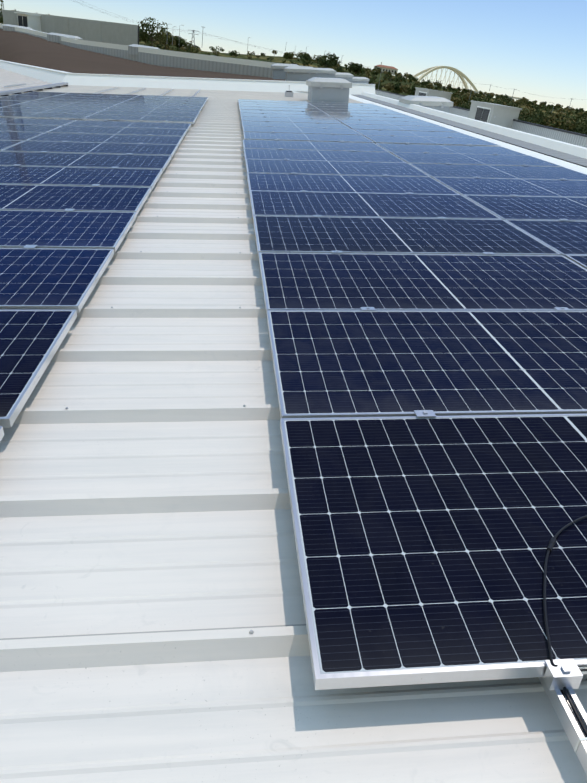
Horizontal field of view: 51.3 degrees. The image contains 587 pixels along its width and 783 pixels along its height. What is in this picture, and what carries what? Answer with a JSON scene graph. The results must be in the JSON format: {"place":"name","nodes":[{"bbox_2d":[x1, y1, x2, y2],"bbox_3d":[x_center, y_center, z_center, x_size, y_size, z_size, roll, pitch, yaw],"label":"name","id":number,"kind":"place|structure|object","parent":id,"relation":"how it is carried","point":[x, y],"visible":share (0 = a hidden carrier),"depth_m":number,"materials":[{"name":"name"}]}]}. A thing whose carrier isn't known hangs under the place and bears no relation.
{"place":"outdoors","nodes":[
{"label":"outdoors","id":0,"kind":"place"},
{"bbox_2d":[0,69,51,94],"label":"grey roof","id":1,"kind":"structure","parent":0,"point":[7,78],"depth_m":26.66,"materials":[{"name":"metal"}]},
{"bbox_2d":[0,82,67,95],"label":"cable tray","id":2,"kind":"object","parent":1,"relation":"on","point":[29,89],"visible":0.96,"depth_m":19.99,"materials":[{"name":"metal"}]},
{"bbox_2d":[0,60,374,94],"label":"parapet walls","id":3,"kind":"structure","parent":1,"relation":"on","point":[52,76],"depth_m":25.36,"materials":[{"name":"white metal"}]},
{"bbox_2d":[0,28,301,91],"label":"brown roof","id":4,"kind":"structure","parent":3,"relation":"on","point":[21,48],"depth_m":46.48,"materials":[{"name":"brown metal"}]},
{"bbox_2d":[349,92,586,173],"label":"roof parapet","id":5,"kind":"structure","parent":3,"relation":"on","point":[567,155],"depth_m":12.06,"materials":[{"name":"white metal"}]},
{"bbox_2d":[0,85,586,782],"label":"white roof","id":6,"kind":"structure","parent":1,"relation":"on","point":[148,569],"depth_m":1.66,"materials":[{"name":"metal"}]},
{"bbox_2d":[65,127,252,633],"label":"roof screws","id":7,"kind":"object","parent":6,"relation":"on","point":[251,632],"visible":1,"depth_m":2.37,"materials":[{"name":"grey metal"}]},
{"bbox_2d":[0,92,586,689],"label":"solar array","id":8,"kind":"object","parent":6,"relation":"on","point":[422,544],"visible":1,"depth_m":2.81,"materials":[{"name":"glass"}]},
{"bbox_2d":[9,87,586,774],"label":"mounting rails","id":9,"kind":"object","parent":6,"relation":"on","point":[567,673],"visible":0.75,"depth_m":1.28,"materials":[{"name":"metal"}]},
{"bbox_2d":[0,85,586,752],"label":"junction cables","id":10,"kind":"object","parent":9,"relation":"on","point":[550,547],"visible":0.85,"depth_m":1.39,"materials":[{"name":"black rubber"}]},
{"bbox_2d":[306,77,351,102],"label":"rooftop ventilation unit","id":11,"kind":"structure","parent":6,"relation":"on","point":[328,89],"depth_m":20.41,"materials":[{"name":"white metal"}]},
{"bbox_2d":[271,63,453,112],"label":"rooftop units","id":12,"kind":"object","parent":6,"relation":"on","point":[291,72],"visible":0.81,"depth_m":32.03},
{"bbox_2d":[0,16,586,119],"bbox_3d":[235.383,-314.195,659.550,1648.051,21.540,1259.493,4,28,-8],"label":"terrain hill","id":13,"kind":"structure","parent":0,"point":[278,59],"depth_m":563.02,"materials":[{"name":"green plant"}]},
{"bbox_2d":[0,9,309,77],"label":"building","id":14,"kind":"structure","parent":13,"relation":"on","point":[119,40],"depth_m":69.29,"materials":[{"name":"white paint"}]},
{"bbox_2d":[0,0,579,106],"bbox_3d":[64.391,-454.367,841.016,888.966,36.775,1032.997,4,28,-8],"label":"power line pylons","id":15,"kind":"object","parent":13,"relation":"on","point":[235,42],"visible":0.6,"depth_m":767.47,"materials":[{"name":"metal"}]},
{"bbox_2d":[167,24,553,110],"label":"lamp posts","id":16,"kind":"object","parent":13,"relation":"on","point":[285,50],"visible":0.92,"depth_m":340.30,"materials":[{"name":"metal"}]},
{"bbox_2d":[374,62,397,74],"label":"hill house","id":17,"kind":"structure","parent":13,"relation":"on","point":[392,70],"depth_m":768.12,"materials":[{"name":"tile"}]},
{"bbox_2d":[375,87,586,147],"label":"buildings","id":18,"kind":"structure","parent":13,"relation":"on","point":[501,115],"depth_m":35.84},
{"bbox_2d":[0,0,586,110],"label":"sky","id":19,"kind":"structure","parent":0,"point":[536,47],"materials":[{"name":"blue"}]},
{"bbox_2d":[413,66,528,100],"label":"arch bridge","id":20,"kind":"structure","parent":0,"point":[460,74],"depth_m":1262.85,"materials":[{"name":"beige metal"}]},
{"label":"terrain ground","id":21,"kind":"structure","parent":0,"visible":0},
{"bbox_2d":[0,0,586,134],"bbox_3d":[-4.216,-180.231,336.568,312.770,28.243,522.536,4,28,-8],"label":"trees","id":22,"kind":"object","parent":21,"relation":"on","point":[563,121],"visible":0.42,"depth_m":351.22,"materials":[{"name":"green plant"}]}
]}

